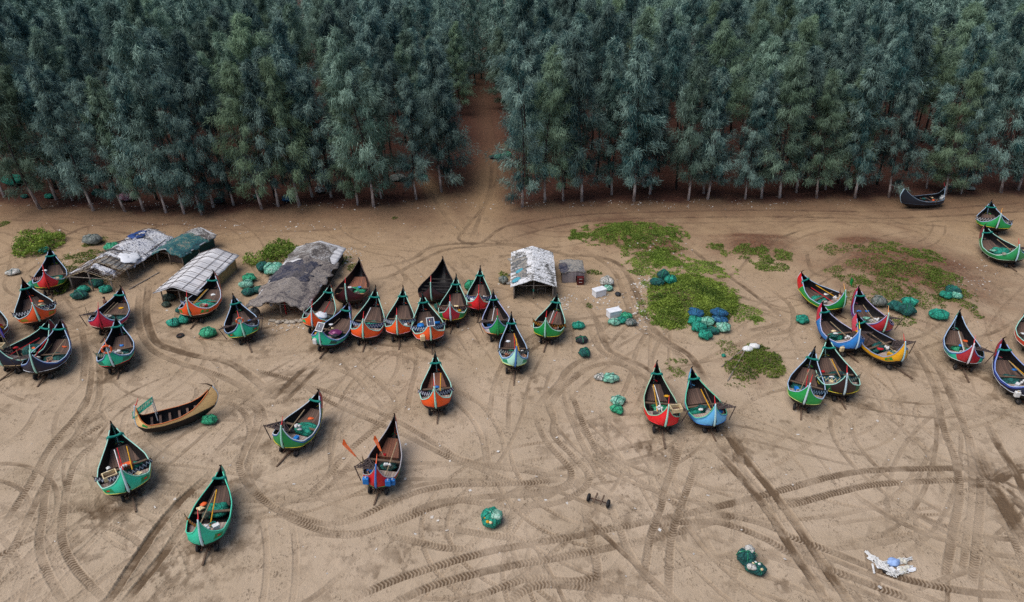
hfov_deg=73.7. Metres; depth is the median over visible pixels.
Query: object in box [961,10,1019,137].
casuarina tree
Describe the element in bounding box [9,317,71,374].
moon boat
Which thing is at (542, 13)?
casuarina tree
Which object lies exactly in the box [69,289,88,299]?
net bundle
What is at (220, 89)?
casuarina tree
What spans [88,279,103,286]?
net bundle
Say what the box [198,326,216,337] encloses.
net bundle
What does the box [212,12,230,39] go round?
casuarina tree
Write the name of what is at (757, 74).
casuarina tree
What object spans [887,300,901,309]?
net bundle
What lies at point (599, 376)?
net bundle
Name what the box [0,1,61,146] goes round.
casuarina tree
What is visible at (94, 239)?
net bundle
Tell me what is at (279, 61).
casuarina tree
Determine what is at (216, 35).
casuarina tree
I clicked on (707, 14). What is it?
casuarina tree
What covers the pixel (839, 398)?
boat trailer
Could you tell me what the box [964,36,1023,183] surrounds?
casuarina tree
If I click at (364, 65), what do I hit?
casuarina tree
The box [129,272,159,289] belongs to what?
pole
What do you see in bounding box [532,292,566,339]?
moon boat
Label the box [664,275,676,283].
net bundle
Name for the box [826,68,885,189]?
casuarina tree
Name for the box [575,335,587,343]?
net bundle
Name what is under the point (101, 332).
boat trailer
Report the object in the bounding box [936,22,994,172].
casuarina tree
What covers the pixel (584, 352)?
net bundle
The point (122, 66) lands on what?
casuarina tree
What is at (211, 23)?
casuarina tree
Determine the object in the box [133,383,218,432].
moon boat
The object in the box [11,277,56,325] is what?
moon boat
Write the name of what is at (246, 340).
boat trailer
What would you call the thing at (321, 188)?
net bundle
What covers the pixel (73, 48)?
casuarina tree
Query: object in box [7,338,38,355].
pole
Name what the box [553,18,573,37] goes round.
casuarina tree
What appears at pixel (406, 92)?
casuarina tree
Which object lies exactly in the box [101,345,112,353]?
life ring
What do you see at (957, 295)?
net bundle
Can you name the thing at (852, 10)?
casuarina tree
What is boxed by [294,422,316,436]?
fishing net
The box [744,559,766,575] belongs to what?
net bundle
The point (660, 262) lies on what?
beach creeper
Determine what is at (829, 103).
casuarina tree
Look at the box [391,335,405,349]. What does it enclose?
boat trailer
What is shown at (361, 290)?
fishing net
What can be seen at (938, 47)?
casuarina tree
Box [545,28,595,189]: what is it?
casuarina tree
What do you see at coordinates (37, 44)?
casuarina tree
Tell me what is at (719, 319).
net bundle
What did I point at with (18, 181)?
net bundle
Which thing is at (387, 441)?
moon boat
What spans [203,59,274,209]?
casuarina tree
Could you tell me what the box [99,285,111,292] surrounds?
net bundle
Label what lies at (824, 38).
casuarina tree
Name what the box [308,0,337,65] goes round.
casuarina tree
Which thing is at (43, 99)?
casuarina tree
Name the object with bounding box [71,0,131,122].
casuarina tree
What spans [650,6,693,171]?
casuarina tree
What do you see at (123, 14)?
casuarina tree
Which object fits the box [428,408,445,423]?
boat trailer
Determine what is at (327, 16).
casuarina tree
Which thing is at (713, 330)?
net bundle
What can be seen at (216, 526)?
box
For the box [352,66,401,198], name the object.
casuarina tree
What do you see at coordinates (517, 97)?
casuarina tree
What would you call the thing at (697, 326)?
net bundle
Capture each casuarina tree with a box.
[0,0,23,58]
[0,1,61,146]
[0,17,57,188]
[0,24,38,141]
[0,43,66,199]
[0,89,57,209]
[0,130,17,186]
[0,135,19,196]
[11,72,86,200]
[14,14,69,133]
[24,61,106,210]
[27,24,89,158]
[27,31,75,137]
[28,13,81,123]
[38,91,94,202]
[39,14,96,141]
[42,67,100,188]
[56,44,97,149]
[59,34,111,112]
[60,76,137,211]
[64,5,112,107]
[66,59,101,115]
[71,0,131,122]
[78,74,157,211]
[97,0,171,171]
[97,39,140,138]
[98,16,183,203]
[99,17,164,155]
[104,64,176,212]
[106,67,157,199]
[120,10,131,21]
[123,0,187,158]
[126,73,195,213]
[131,28,191,186]
[140,0,183,49]
[143,27,189,140]
[149,79,225,214]
[163,28,232,198]
[166,73,228,207]
[173,45,229,162]
[175,38,208,131]
[179,32,216,131]
[184,65,249,205]
[191,19,244,159]
[196,51,231,170]
[203,15,241,125]
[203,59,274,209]
[205,3,242,90]
[210,11,280,161]
[210,30,264,160]
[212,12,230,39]
[218,61,245,147]
[231,0,275,125]
[231,56,302,206]
[238,15,271,127]
[241,3,271,53]
[241,78,277,197]
[251,0,272,37]
[251,45,285,183]
[251,54,326,206]
[262,28,274,58]
[267,16,318,184]
[269,43,328,197]
[270,33,314,77]
[271,0,313,62]
[274,1,313,66]
[281,2,319,129]
[284,39,309,76]
[286,60,301,107]
[290,75,349,197]
[301,0,351,130]
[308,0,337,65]
[311,2,363,157]
[311,69,381,205]
[313,0,362,131]
[313,39,341,134]
[314,51,360,183]
[320,24,397,206]
[320,50,355,155]
[330,0,365,116]
[339,0,369,63]
[340,3,375,101]
[347,0,394,149]
[351,11,397,156]
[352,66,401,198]
[353,32,418,172]
[357,0,407,121]
[357,45,374,92]
[362,61,400,179]
[374,0,412,94]
[374,11,398,114]
[382,12,407,141]
[390,43,420,156]
[391,71,438,199]
[393,27,422,145]
[397,0,421,48]
[399,5,424,67]
[399,25,424,115]
[403,43,472,191]
[406,35,463,169]
[411,0,448,50]
[417,34,453,104]
[421,44,480,181]
[433,0,469,92]
[445,21,476,115]
[481,27,506,107]
[481,38,559,207]
[485,0,557,182]
[494,18,535,127]
[498,28,550,162]
[499,26,520,112]
[499,41,581,201]
[516,106,541,145]
[519,28,578,168]
[531,8,539,61]
[533,0,560,131]
[536,81,589,200]
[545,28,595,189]
[548,0,591,32]
[552,29,572,148]
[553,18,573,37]
[553,34,608,201]
[556,0,581,33]
[565,12,598,135]
[569,1,626,175]
[572,0,604,148]
[579,0,604,139]
[585,53,647,194]
[586,34,638,187]
[587,14,635,162]
[599,0,633,65]
[600,10,634,137]
[612,32,668,201]
[618,59,670,111]
[618,88,671,186]
[619,61,685,194]
[621,8,655,131]
[623,0,643,95]
[623,25,643,72]
[626,4,660,80]
[643,0,688,127]
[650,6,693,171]
[652,32,684,163]
[657,28,693,189]
[662,56,718,200]
[667,30,708,163]
[668,43,692,140]
[676,41,697,130]
[679,0,710,59]
[681,65,740,193]
[683,67,742,199]
[684,0,750,140]
[689,0,730,45]
[691,23,715,132]
[696,0,719,55]
[697,18,751,184]
[703,1,757,131]
[717,0,753,139]
[717,50,743,147]
[730,80,776,199]
[733,54,765,149]
[733,68,795,198]
[735,0,781,74]
[736,18,782,155]
[736,55,754,149]
[739,5,771,118]
[741,34,789,177]
[754,39,819,197]
[770,0,801,122]
[773,28,792,119]
[776,28,800,150]
[779,52,833,192]
[780,15,824,166]
[782,45,850,186]
[786,13,819,131]
[790,68,853,197]
[791,0,838,131]
[797,0,844,34]
[802,68,864,189]
[813,30,838,146]
[813,42,847,174]
[825,28,879,183]
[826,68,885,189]
[833,1,875,125]
[833,45,895,198]
[837,2,869,62]
[848,0,914,78]
[849,38,876,89]
[863,80,927,197]
[866,0,919,172]
[868,6,913,163]
[869,0,903,131]
[872,31,927,184]
[874,16,924,140]
[882,90,899,135]
[886,11,941,170]
[900,8,921,122]
[903,54,942,146]
[909,24,961,161]
[913,82,960,188]
[920,10,966,142]
[920,69,990,195]
[933,1,998,148]
[933,67,1004,193]
[934,35,961,123]
[936,11,992,147]
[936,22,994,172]
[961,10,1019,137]
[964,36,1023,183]
[968,33,1014,162]
[968,64,1004,171]
[971,46,1023,192]
[981,0,1011,66]
[988,93,1023,190]
[989,10,1023,141]
[994,3,1023,131]
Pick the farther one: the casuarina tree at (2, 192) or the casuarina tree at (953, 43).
the casuarina tree at (953, 43)
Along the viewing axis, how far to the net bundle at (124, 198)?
79.83 m
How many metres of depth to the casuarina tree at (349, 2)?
107.65 m
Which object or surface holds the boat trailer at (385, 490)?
on the ground
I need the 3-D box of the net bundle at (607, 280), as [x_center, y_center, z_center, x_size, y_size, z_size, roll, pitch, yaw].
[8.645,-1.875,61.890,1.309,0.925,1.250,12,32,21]
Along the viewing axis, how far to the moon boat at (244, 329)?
54.02 m
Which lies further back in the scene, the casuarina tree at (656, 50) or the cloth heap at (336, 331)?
the casuarina tree at (656, 50)
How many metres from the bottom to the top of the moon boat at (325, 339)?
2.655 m
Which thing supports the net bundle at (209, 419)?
on the ground
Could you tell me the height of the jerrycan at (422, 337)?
0.569 m
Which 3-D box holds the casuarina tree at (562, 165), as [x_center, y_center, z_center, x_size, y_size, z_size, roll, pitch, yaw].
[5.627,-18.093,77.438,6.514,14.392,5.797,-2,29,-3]
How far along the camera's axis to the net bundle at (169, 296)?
59.26 m
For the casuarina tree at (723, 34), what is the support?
on the ground
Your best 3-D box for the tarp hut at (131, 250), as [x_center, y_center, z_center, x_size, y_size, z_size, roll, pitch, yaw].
[-36.814,-4.044,64.567,4.998,2.479,10.098,4,29,6]
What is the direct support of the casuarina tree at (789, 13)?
on the ground
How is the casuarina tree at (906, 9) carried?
on the ground
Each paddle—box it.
[342,439,360,461]
[373,436,383,456]
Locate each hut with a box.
[63,228,173,292]
[151,227,216,265]
[152,248,238,301]
[245,241,345,317]
[506,246,556,298]
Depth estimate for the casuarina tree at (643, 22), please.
89.92 m
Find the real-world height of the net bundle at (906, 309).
1.044 m
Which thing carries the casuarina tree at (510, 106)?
on the ground
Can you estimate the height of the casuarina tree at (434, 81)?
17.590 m
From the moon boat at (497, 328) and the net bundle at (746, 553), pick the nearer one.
the net bundle at (746, 553)
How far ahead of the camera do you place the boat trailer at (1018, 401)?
46.77 m
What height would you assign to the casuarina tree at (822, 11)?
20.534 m
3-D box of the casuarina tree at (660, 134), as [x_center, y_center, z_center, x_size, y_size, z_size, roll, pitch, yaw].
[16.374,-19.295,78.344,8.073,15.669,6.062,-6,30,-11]
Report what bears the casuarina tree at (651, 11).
on the ground
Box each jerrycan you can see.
[362,476,369,484]
[385,478,390,485]
[390,478,395,484]
[420,334,424,340]
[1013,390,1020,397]
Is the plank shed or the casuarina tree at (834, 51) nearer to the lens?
the plank shed
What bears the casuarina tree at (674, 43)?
on the ground
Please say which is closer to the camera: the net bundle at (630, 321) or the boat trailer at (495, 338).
the boat trailer at (495, 338)
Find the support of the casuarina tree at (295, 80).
on the ground
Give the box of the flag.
[0,324,6,347]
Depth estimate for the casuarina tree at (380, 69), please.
79.57 m
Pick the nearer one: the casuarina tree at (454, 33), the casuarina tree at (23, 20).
the casuarina tree at (23, 20)
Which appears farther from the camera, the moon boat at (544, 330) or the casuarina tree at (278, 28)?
the casuarina tree at (278, 28)
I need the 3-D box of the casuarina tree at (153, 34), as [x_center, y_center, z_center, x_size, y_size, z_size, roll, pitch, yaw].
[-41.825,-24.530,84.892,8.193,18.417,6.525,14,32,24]
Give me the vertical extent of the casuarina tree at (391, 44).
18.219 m
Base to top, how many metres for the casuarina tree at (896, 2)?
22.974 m
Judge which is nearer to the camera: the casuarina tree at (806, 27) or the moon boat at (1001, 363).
the moon boat at (1001, 363)
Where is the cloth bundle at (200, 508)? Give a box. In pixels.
[196,506,204,510]
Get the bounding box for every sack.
[742,345,752,351]
[749,343,759,348]
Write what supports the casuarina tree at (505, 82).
on the ground
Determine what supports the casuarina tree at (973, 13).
on the ground
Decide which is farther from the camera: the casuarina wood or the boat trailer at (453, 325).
the casuarina wood
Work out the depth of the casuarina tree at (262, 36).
96.57 m
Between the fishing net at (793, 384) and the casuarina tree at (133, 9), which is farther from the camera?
the casuarina tree at (133, 9)
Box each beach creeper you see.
[0,221,110,283]
[342,216,602,307]
[568,221,690,266]
[621,247,764,329]
[664,339,755,387]
[706,242,795,271]
[816,241,984,326]
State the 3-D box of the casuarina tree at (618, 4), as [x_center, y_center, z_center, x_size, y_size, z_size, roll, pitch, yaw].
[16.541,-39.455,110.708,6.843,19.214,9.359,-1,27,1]
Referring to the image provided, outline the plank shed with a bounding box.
[559,259,585,282]
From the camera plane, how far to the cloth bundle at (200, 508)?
37.00 m
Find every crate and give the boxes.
[0,342,6,349]
[101,468,117,482]
[669,404,682,413]
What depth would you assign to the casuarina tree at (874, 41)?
95.66 m
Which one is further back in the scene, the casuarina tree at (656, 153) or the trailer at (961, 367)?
the casuarina tree at (656, 153)
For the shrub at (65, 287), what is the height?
0.919 m
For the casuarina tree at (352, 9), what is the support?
on the ground
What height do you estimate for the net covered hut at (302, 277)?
2.422 m
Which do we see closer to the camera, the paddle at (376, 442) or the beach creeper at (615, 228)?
the paddle at (376, 442)
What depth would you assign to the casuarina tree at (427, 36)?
96.00 m
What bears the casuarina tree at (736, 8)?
on the ground
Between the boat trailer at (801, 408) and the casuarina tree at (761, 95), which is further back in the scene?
the casuarina tree at (761, 95)
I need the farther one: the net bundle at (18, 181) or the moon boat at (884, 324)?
the net bundle at (18, 181)
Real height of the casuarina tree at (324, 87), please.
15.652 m
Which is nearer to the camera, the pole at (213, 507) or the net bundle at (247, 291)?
the pole at (213, 507)
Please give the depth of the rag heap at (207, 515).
36.62 m
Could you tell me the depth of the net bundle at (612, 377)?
48.86 m
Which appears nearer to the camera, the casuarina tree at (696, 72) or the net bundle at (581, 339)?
the net bundle at (581, 339)
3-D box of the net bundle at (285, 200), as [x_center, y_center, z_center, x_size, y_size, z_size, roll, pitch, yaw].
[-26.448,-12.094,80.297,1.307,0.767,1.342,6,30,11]
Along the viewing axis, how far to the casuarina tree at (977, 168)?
85.44 m
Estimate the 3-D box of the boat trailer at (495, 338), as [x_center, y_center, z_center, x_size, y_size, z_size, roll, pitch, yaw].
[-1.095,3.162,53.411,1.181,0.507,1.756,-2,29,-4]
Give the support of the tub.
in the moon boat at (122, 482)
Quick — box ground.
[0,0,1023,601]
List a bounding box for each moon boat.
[0,311,8,340]
[0,317,54,368]
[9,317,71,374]
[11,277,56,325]
[29,245,67,290]
[79,285,129,329]
[92,421,152,495]
[93,314,134,368]
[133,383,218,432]
[178,269,221,317]
[183,465,232,545]
[218,293,262,340]
[263,389,322,449]
[302,282,335,328]
[311,300,351,347]
[334,257,369,303]
[350,285,385,339]
[354,413,401,488]
[383,285,415,335]
[409,291,445,342]
[417,350,453,409]
[418,256,452,301]
[436,274,468,322]
[465,265,490,311]
[478,289,515,336]
[497,311,530,367]
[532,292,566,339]
[644,360,688,427]
[685,366,735,427]
[787,346,829,406]
[797,270,846,311]
[815,335,861,395]
[816,300,872,350]
[851,284,903,333]
[852,311,915,363]
[900,184,945,207]
[943,309,995,365]
[975,199,1014,231]
[979,223,1023,262]
[992,337,1023,398]
[1014,314,1023,350]
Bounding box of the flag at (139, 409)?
[132,396,157,420]
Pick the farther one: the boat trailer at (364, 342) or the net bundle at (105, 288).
the net bundle at (105, 288)
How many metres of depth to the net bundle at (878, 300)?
57.93 m
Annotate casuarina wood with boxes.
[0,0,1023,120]
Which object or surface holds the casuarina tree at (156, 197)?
on the ground
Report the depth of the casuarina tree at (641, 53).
74.92 m
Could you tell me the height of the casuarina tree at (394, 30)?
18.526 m
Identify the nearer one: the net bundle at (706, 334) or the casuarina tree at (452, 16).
the net bundle at (706, 334)
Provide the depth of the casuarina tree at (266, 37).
100.80 m
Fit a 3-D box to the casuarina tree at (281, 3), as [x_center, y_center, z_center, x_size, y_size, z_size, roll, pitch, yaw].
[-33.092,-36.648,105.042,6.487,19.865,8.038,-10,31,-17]
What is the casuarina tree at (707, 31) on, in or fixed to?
on the ground
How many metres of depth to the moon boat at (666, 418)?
45.88 m
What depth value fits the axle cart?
38.77 m
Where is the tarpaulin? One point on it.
(322, 315)
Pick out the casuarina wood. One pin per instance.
(482, 17)
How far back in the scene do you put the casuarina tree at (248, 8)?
87.73 m
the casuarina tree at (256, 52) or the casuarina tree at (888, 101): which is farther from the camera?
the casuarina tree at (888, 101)
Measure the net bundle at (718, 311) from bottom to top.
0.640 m
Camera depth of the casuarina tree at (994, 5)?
98.13 m
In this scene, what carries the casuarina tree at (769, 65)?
on the ground
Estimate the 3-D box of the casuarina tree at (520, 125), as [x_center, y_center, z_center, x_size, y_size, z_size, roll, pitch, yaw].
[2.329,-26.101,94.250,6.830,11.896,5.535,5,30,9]
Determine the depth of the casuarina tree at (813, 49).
77.52 m
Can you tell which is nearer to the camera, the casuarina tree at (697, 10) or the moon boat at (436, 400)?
the moon boat at (436, 400)
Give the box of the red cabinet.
[577,276,583,284]
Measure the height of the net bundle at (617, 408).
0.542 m
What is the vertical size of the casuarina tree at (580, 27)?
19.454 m
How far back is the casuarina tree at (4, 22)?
97.57 m
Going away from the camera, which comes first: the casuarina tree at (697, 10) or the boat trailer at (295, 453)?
the boat trailer at (295, 453)
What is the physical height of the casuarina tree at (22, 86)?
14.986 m
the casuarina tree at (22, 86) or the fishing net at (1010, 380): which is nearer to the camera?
the fishing net at (1010, 380)
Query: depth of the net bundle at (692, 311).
55.73 m
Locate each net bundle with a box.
[0,174,22,185]
[5,268,19,274]
[38,246,48,252]
[44,193,53,198]
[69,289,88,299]
[76,285,90,291]
[82,234,102,244]
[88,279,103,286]
[91,189,100,194]
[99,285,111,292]
[103,241,117,250]
[119,192,133,200]
[161,301,170,306]
[163,293,175,300]
[166,317,179,325]
[178,315,188,322]
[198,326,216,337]
[201,414,217,424]
[213,196,224,203]
[238,279,253,287]
[241,287,254,295]
[242,273,256,280]
[253,285,261,292]
[256,261,266,271]
[264,262,282,274]
[282,195,292,201]
[315,186,325,192]
[390,173,407,180]
[464,279,473,289]
[480,506,502,528]
[498,276,508,283]
[572,321,584,328]
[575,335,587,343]
[578,347,590,356]
[594,372,603,380]
[600,275,613,284]
[603,372,619,382]
[604,285,612,290]
[608,318,620,324]
[609,404,623,413]
[610,395,625,404]
[617,316,626,322]
[620,312,632,318]
[625,318,636,325]
[649,277,664,285]
[657,268,669,279]
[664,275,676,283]
[688,307,703,316]
[688,315,701,323]
[691,321,706,331]
[698,329,712,339]
[701,316,714,325]
[707,326,719,334]
[710,307,728,316]
[712,315,728,322]
[716,322,730,331]
[736,544,757,565]
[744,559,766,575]
[796,314,809,323]
[870,295,887,305]
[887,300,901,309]
[893,303,916,315]
[901,296,918,305]
[928,308,949,319]
[939,290,952,298]
[945,284,961,292]
[952,291,962,298]
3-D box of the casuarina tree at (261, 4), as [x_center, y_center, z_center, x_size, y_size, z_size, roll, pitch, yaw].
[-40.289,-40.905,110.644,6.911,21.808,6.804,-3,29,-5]
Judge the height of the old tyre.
0.130 m
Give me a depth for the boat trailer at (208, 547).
35.77 m
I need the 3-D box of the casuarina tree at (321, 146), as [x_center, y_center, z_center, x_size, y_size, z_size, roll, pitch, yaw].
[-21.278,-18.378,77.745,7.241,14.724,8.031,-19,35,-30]
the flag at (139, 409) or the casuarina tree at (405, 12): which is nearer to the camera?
the flag at (139, 409)
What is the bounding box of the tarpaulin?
[315,312,327,318]
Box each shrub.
[10,227,66,257]
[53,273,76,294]
[242,237,297,266]
[645,271,739,329]
[723,342,785,380]
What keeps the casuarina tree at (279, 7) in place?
on the ground
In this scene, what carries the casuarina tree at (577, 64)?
on the ground
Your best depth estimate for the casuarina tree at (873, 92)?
76.44 m
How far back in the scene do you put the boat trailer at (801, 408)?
46.00 m
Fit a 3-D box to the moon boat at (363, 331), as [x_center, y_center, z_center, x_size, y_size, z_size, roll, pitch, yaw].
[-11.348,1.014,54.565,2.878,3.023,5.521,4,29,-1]
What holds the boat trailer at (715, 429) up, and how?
on the ground
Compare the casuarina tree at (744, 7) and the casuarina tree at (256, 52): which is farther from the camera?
the casuarina tree at (744, 7)
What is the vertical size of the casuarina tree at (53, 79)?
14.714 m
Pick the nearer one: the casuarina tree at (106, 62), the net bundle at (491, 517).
the net bundle at (491, 517)
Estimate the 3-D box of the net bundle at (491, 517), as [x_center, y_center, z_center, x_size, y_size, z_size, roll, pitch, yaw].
[-1.120,11.853,37.438,1.243,0.936,1.278,11,31,18]
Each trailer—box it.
[0,367,21,380]
[33,372,53,386]
[43,289,59,299]
[99,330,110,342]
[108,365,127,379]
[120,489,141,511]
[188,317,203,328]
[195,542,218,565]
[238,336,253,352]
[276,447,298,466]
[317,346,333,358]
[342,303,357,308]
[357,339,371,351]
[368,486,388,505]
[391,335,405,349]
[424,341,437,354]
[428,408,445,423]
[445,322,458,333]
[471,311,484,322]
[490,336,500,346]
[506,367,521,385]
[540,338,552,352]
[652,425,671,448]
[702,426,718,441]
[793,403,809,420]
[830,309,846,318]
[832,395,848,409]
[840,350,858,362]
[886,362,912,378]
[953,364,972,382]
[1003,263,1016,271]
[1015,398,1023,404]
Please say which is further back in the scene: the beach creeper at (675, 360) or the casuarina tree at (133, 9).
the casuarina tree at (133, 9)
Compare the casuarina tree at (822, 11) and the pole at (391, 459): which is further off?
the casuarina tree at (822, 11)
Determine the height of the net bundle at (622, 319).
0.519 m
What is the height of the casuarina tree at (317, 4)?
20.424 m
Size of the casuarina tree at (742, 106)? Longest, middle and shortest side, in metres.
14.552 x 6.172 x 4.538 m
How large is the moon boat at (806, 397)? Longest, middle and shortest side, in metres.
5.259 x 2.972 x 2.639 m
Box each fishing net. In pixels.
[22,344,39,354]
[42,352,65,360]
[107,313,125,318]
[116,461,143,472]
[118,349,129,353]
[194,299,216,306]
[205,502,228,518]
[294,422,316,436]
[329,329,345,337]
[352,286,365,292]
[380,462,396,470]
[651,402,667,411]
[688,407,704,413]
[790,382,812,389]
[811,295,826,303]
[823,371,850,377]
[827,332,843,340]
[871,342,889,353]
[950,345,967,351]
[991,247,1010,253]
[1000,374,1023,384]
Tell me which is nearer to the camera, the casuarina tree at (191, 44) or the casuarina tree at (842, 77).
the casuarina tree at (842, 77)
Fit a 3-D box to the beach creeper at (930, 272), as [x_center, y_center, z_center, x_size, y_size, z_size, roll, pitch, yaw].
[35.021,-2.124,62.186,13.691,1.142,15.769,0,29,0]
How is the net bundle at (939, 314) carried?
on the ground
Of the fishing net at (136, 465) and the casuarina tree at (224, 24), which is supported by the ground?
the casuarina tree at (224, 24)
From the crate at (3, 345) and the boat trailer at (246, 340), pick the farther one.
the boat trailer at (246, 340)
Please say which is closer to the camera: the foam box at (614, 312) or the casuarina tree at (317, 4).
the foam box at (614, 312)
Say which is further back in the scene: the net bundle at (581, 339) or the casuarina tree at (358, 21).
the casuarina tree at (358, 21)
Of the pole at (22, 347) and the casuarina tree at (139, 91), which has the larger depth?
the casuarina tree at (139, 91)
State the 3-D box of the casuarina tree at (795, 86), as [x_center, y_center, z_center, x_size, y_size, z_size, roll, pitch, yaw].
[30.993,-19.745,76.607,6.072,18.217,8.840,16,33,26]
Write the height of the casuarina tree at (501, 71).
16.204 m
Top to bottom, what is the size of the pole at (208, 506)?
0.146 m
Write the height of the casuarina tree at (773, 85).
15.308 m
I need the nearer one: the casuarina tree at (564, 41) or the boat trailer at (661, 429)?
the boat trailer at (661, 429)
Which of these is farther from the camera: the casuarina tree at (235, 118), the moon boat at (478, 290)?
the casuarina tree at (235, 118)
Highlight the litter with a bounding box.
[7,196,1000,588]
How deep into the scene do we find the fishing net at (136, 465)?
40.21 m
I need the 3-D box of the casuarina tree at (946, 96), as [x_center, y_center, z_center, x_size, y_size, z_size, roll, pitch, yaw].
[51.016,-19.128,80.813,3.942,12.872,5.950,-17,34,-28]
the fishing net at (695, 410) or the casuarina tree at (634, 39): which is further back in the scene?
the casuarina tree at (634, 39)
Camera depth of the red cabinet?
61.85 m
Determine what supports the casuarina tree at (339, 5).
on the ground
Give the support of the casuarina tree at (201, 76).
on the ground
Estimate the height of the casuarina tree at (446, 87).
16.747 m
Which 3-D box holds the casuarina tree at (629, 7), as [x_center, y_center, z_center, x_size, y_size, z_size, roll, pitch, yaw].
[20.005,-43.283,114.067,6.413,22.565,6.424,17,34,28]
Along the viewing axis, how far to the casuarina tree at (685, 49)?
85.64 m
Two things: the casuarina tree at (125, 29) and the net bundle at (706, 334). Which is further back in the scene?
the casuarina tree at (125, 29)
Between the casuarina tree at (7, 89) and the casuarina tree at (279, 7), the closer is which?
the casuarina tree at (7, 89)
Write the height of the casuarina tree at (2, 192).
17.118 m
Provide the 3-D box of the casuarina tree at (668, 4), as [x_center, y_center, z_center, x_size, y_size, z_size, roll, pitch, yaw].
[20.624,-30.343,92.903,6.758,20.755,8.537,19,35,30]
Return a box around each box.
[212,522,219,529]
[592,286,606,297]
[606,306,621,318]
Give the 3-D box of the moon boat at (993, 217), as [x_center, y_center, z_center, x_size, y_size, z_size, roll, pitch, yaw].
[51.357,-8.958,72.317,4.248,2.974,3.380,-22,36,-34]
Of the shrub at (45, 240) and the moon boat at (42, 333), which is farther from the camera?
the shrub at (45, 240)
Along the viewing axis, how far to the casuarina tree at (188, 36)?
100.11 m
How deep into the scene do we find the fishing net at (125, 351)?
51.12 m
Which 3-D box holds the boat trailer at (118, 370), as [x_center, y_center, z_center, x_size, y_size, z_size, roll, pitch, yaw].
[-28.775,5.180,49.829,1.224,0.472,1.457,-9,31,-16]
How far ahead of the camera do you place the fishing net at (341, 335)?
53.05 m
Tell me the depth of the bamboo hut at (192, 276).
61.10 m
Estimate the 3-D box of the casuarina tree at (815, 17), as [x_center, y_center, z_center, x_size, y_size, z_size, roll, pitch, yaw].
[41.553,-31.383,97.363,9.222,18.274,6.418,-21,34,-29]
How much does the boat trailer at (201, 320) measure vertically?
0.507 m
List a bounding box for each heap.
[202,511,210,518]
[328,329,342,334]
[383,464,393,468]
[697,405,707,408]
[865,550,915,577]
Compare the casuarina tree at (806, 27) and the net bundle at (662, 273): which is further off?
the casuarina tree at (806, 27)
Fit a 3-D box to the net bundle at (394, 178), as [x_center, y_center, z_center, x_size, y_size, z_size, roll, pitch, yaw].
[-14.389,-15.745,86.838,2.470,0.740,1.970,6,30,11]
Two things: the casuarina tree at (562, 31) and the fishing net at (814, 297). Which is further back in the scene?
the casuarina tree at (562, 31)
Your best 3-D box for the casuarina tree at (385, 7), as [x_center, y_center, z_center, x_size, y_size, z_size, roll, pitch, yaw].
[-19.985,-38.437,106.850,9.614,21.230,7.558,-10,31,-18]
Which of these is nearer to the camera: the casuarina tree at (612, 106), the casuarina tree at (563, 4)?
the casuarina tree at (612, 106)
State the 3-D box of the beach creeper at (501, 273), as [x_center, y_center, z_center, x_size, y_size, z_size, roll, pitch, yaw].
[-3.429,-4.199,66.742,25.972,0.386,13.533,10,31,18]
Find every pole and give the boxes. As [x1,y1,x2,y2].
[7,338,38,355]
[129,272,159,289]
[201,490,215,522]
[209,489,216,526]
[385,442,396,475]
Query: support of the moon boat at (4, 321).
on the ground
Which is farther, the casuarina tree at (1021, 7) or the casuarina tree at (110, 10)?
the casuarina tree at (1021, 7)
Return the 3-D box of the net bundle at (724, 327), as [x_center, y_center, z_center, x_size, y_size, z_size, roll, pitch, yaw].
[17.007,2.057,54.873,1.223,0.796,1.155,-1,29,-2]
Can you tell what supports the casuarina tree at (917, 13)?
on the ground
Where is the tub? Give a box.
[118,460,133,469]
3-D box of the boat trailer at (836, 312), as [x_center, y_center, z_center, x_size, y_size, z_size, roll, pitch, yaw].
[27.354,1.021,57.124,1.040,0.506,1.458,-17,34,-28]
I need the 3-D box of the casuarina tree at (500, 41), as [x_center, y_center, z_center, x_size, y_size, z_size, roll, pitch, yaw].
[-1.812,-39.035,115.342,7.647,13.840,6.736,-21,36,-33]
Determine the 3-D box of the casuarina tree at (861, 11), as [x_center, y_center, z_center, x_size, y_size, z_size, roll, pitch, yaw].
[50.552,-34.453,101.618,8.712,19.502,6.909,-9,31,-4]
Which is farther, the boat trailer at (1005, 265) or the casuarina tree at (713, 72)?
the casuarina tree at (713, 72)
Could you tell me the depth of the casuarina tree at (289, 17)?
98.88 m
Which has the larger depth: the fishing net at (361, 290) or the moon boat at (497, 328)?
the fishing net at (361, 290)
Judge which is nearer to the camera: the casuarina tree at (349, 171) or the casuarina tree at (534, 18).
the casuarina tree at (349, 171)
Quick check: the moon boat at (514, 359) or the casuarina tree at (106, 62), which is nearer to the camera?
the moon boat at (514, 359)
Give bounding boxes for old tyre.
[176,333,183,337]
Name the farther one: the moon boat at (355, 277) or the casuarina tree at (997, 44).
the casuarina tree at (997, 44)
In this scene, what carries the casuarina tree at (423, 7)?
on the ground
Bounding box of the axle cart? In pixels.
[586,493,610,507]
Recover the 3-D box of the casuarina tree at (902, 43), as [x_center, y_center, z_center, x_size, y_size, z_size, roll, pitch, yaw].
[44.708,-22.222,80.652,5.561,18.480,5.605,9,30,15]
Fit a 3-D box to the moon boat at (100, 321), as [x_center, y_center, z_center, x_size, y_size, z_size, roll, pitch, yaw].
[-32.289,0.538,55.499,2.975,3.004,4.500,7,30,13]
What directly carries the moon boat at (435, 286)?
on the ground
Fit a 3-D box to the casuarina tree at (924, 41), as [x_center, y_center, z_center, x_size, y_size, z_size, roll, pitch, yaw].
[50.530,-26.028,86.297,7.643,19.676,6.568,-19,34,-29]

